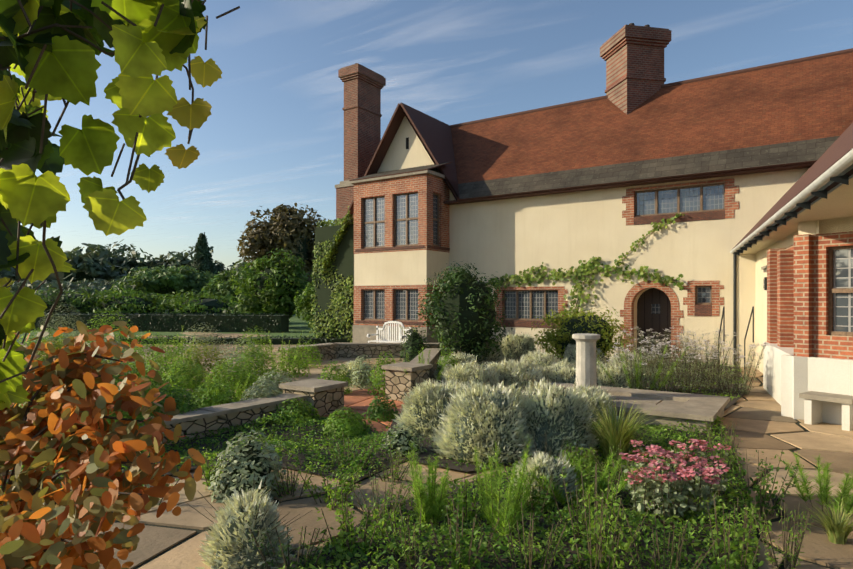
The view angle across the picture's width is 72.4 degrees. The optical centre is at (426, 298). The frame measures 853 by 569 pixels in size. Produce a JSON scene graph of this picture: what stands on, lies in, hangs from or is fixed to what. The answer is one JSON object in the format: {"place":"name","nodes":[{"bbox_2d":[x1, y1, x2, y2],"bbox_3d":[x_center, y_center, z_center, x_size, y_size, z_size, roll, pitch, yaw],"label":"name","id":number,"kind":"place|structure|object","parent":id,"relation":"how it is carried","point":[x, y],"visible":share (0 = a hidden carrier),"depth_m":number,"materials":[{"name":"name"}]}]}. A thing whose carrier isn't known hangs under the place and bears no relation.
{"place":"outdoors","nodes":[
{"label":"outdoors","id":0,"kind":"place"},
{"bbox_2d":[0,321,205,568],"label":"shrub leaves","id":1,"kind":"object","parent":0,"point":[119,451],"visible":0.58,"depth_m":2.18,"materials":[{"name":"orange plant"}]},
{"bbox_2d":[0,0,239,564],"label":"vine","id":2,"kind":"object","parent":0,"point":[67,68],"depth_m":1.14,"materials":[{"name":"green plant"}]},
{"bbox_2d":[0,0,207,368],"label":"vine leaves","id":3,"kind":"object","parent":2,"relation":"attached to","point":[21,143],"visible":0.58,"depth_m":1.22,"materials":[{"name":"green plant"}]},
{"bbox_2d":[165,56,221,168],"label":"vine leaves","id":4,"kind":"object","parent":2,"relation":"attached to","point":[196,113],"visible":1,"depth_m":1.28,"materials":[{"name":"green plant"}]},
{"bbox_2d":[11,248,314,327],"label":"bushes","id":5,"kind":"object","parent":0,"point":[298,303],"visible":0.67,"depth_m":37.54,"materials":[{"name":"green plant"}]},
{"bbox_2d":[35,265,292,316],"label":"trees","id":6,"kind":"object","parent":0,"point":[185,278],"visible":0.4,"depth_m":65.83,"materials":[{"name":"green plant"}]},
{"bbox_2d":[16,310,314,342],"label":"lawn","id":7,"kind":"structure","parent":0,"point":[297,326],"depth_m":31.88,"materials":[{"name":"green plant"}]},
{"bbox_2d":[35,312,351,344],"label":"yew hedge leaves","id":8,"kind":"object","parent":7,"relation":"on","point":[196,313],"visible":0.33,"depth_m":33.21,"materials":[{"name":"green plant"}]},
{"bbox_2d":[236,203,328,282],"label":"copper beech leaves","id":9,"kind":"object","parent":7,"relation":"on","point":[275,236],"visible":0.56,"depth_m":55.46,"materials":[{"name":"plant"}]},
{"bbox_2d":[190,232,216,274],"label":"conifer tree","id":10,"kind":"object","parent":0,"point":[201,247],"visible":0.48,"depth_m":75.00,"materials":[{"name":"green plant"}]},
{"bbox_2d":[35,302,768,521],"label":"shrubs","id":11,"kind":"object","parent":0,"point":[267,385],"visible":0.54,"depth_m":5.72,"materials":[{"name":"plant"}]},
{"bbox_2d":[3,332,852,568],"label":"paving flagstones","id":12,"kind":"object","parent":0,"point":[757,417],"visible":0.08,"depth_m":5.96,"materials":[{"name":"beige stone"}]},
{"bbox_2d":[67,345,442,461],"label":"garden rubble walls","id":13,"kind":"structure","parent":12,"relation":"on","point":[398,384],"depth_m":9.97,"materials":[{"name":"stone"}]},
{"bbox_2d":[51,343,729,439],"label":"garden stone copings","id":14,"kind":"object","parent":13,"relation":"on","point":[683,407],"visible":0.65,"depth_m":9.25,"materials":[{"name":"grey stone"}]},
{"bbox_2d":[572,333,599,388],"bbox_3d":[2.730,1.127,9.970,0.470,1.030,0.458,0,0,34],"label":"stone pedestal","id":15,"kind":"object","parent":14,"relation":"on","point":[586,374],"visible":0.71,"depth_m":9.82,"materials":[{"name":"stone"}]},
{"bbox_2d":[0,350,758,568],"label":"bed soil","id":16,"kind":"structure","parent":12,"relation":"on","point":[451,465],"depth_m":5.26,"materials":[{"name":"brown soil"}]},
{"bbox_2d":[18,307,632,419],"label":"shrubs","id":17,"kind":"object","parent":16,"relation":"on","point":[548,337],"visible":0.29,"depth_m":16.07,"materials":[{"name":"green plant"}]},
{"bbox_2d":[195,332,656,568],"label":"shrubs","id":18,"kind":"object","parent":16,"relation":"on","point":[467,371],"visible":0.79,"depth_m":7.06,"materials":[{"name":"green plant"}]},
{"bbox_2d":[211,338,642,568],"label":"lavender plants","id":19,"kind":"object","parent":16,"relation":"on","point":[253,560],"visible":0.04,"depth_m":6.92,"materials":[{"name":"green plant"}]},
{"bbox_2d":[58,325,852,536],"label":"feathery plant foliage","id":20,"kind":"object","parent":16,"relation":"on","point":[429,502],"visible":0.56,"depth_m":4.95,"materials":[{"name":"green plant"}]},
{"bbox_2d":[59,215,852,568],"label":"plant stems","id":21,"kind":"object","parent":16,"relation":"on","point":[601,537],"visible":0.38,"depth_m":4.74,"materials":[{"name":"green plant"}]},
{"bbox_2d":[619,439,731,484],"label":"pink flowers","id":22,"kind":"object","parent":21,"relation":"attached to","point":[681,470],"visible":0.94,"depth_m":5.23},
{"bbox_2d":[606,326,768,364],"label":"flowering plants","id":23,"kind":"object","parent":21,"relation":"attached to","point":[689,343],"visible":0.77,"depth_m":11.97,"materials":[{"name":"white plant"}]},
{"bbox_2d":[399,261,512,365],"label":"dark green shrub leaves","id":24,"kind":"object","parent":16,"relation":"on","point":[443,288],"visible":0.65,"depth_m":16.04,"materials":[{"name":"green plant"}]},
{"bbox_2d":[561,398,852,544],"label":"spiky grass plants","id":25,"kind":"object","parent":16,"relation":"on","point":[612,432],"depth_m":6.77,"materials":[{"name":"green plant"}]},
{"bbox_2d":[367,321,411,342],"bbox_3d":[-1.292,1.363,20.125,1.500,1.140,0.599,0,0,34],"label":"garden bench","id":26,"kind":"object","parent":12,"relation":"on","point":[399,337],"visible":0.75,"depth_m":20.31,"materials":[{"name":"white paint"}]},
{"bbox_2d":[0,310,814,568],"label":"herb plants","id":27,"kind":"object","parent":12,"relation":"on","point":[201,394],"depth_m":5.37,"materials":[{"name":"green plant"}]},
{"bbox_2d":[354,116,852,372],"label":"house wall","id":28,"kind":"structure","parent":12,"relation":"on","point":[513,236],"depth_m":18.38,"materials":[{"name":"beige paint"}]},
{"bbox_2d":[307,206,684,353],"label":"climber leaves","id":29,"kind":"object","parent":28,"relation":"attached to","point":[346,221],"visible":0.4,"depth_m":20.13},
{"bbox_2d":[406,137,667,358],"bbox_3d":[3.359,-2.168,20.472,9.527,8.200,0.067,0,0,29],"label":"dark house recess","id":30,"kind":"object","parent":28,"relation":"in","point":[407,143],"visible":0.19,"depth_m":18.50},
{"bbox_2d":[355,210,724,327],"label":"window sills","id":31,"kind":"structure","parent":28,"relation":"attached to","point":[703,310],"depth_m":17.82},
{"bbox_2d":[354,173,738,361],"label":"brick window surrounds","id":32,"kind":"object","parent":28,"relation":"attached to","point":[426,186],"visible":0.62,"depth_m":20.55,"materials":[{"name":"red brick"}]},
{"bbox_2d":[335,170,852,404],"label":"house stonework","id":33,"kind":"object","parent":28,"relation":"attached to","point":[360,332],"visible":0.42,"depth_m":20.84,"materials":[{"name":"beige stone"}]},
{"bbox_2d":[352,136,839,198],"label":"stone roof slates","id":34,"kind":"object","parent":28,"relation":"on","point":[785,153],"visible":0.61,"depth_m":17.52,"materials":[{"name":"grey stone"}]},
{"bbox_2d":[349,52,852,223],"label":"house roof tiles","id":35,"kind":"object","parent":28,"relation":"on","point":[805,100],"visible":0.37,"depth_m":18.84,"materials":[{"name":"red tile"}]},
{"bbox_2d":[336,24,670,223],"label":"chimneys","id":36,"kind":"object","parent":35,"relation":"on","point":[632,56],"visible":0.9,"depth_m":21.54,"materials":[{"name":"red brick"}]},
{"bbox_2d":[348,48,852,247],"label":"house roof edges","id":37,"kind":"object","parent":35,"relation":"attached to","point":[434,135],"visible":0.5,"depth_m":19.53,"materials":[{"name":"brown wood"}]},
{"bbox_2d":[730,149,852,253],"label":"gutter","id":38,"kind":"object","parent":37,"relation":"attached to","point":[842,164],"visible":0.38,"depth_m":7.06,"materials":[{"name":"white metal"}]},
{"bbox_2d":[363,183,852,335],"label":"window frames","id":39,"kind":"structure","parent":28,"relation":"attached to","point":[831,290],"depth_m":19.73,"materials":[{"name":"wood"}]},
{"bbox_2d":[364,185,852,331],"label":"window panes","id":40,"kind":"structure","parent":39,"relation":"in","point":[713,197],"depth_m":19.82,"materials":[{"name":"grey glass"}]},
{"bbox_2d":[637,288,670,358],"bbox_3d":[7.208,0.733,18.313,1.350,2.400,0.001,0,0,34],"label":"door","id":41,"kind":"structure","parent":28,"relation":"attached to","point":[655,323],"depth_m":18.36,"materials":[{"name":"brown wood"}]},
{"bbox_2d":[767,245,793,346],"bbox_3d":[6.752,-0.043,10.905,0.260,1.950,3.200,0,0,23],"label":"house wing brickwork","id":42,"kind":"object","parent":28,"relation":"attached to","point":[780,297],"visible":0.58,"depth_m":11.12,"materials":[{"name":"brick"}]},
{"bbox_2d":[718,174,848,373],"bbox_3d":[5.738,0.332,9.608,1.114,3.200,15.018,0,0,23],"label":"house ironwork","id":43,"kind":"object","parent":28,"relation":"attached to","point":[843,179],"visible":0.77,"depth_m":12.59,"materials":[{"name":"metal"}]},
{"bbox_2d":[794,231,852,359],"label":"bay brickwork","id":44,"kind":"object","parent":28,"relation":"attached to","point":[812,338],"visible":0.96,"depth_m":9.27,"materials":[{"name":"brick"}]},
{"bbox_2d":[7,0,852,271],"label":"sky","id":45,"kind":"structure","parent":0,"point":[245,112],"materials":[{"name":"blue"}]},
{"bbox_2d":[22,0,850,248],"bbox_3d":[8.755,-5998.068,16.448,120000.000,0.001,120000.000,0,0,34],"label":"cloud","id":46,"kind":"structure","parent":0,"point":[386,84],"depth_m":15357.11,"materials":[{"name":"white"}]},
{"bbox_2d":[62,352,833,568],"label":"paving","id":47,"kind":"structure","parent":0,"point":[370,475],"depth_m":5.25,"materials":[{"name":"stone"}]},
{"bbox_2d":[763,342,852,430],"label":"white plinth wall","id":48,"kind":"structure","parent":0,"point":[788,376],"depth_m":9.22,"materials":[{"name":"white paint"}]},
{"label":"ground","id":49,"kind":"structure","parent":0,"visible":0},
{"bbox_2d":[46,219,314,318],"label":"tree trunks and limbs","id":50,"kind":"object","parent":49,"relation":"on","point":[276,312],"visible":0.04,"depth_m":43.80,"materials":[{"name":"brown wood"}]},
{"bbox_2d":[12,223,612,498],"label":"shrubs","id":51,"kind":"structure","parent":49,"relation":"on","point":[344,260],"depth_m":24.65,"materials":[{"name":"green plant"}]},
{"bbox_2d":[0,239,676,310],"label":"trees","id":52,"kind":"object","parent":49,"relation":"on","point":[101,254],"visible":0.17,"depth_m":147.28,"materials":[{"name":"green plant"}]}
]}

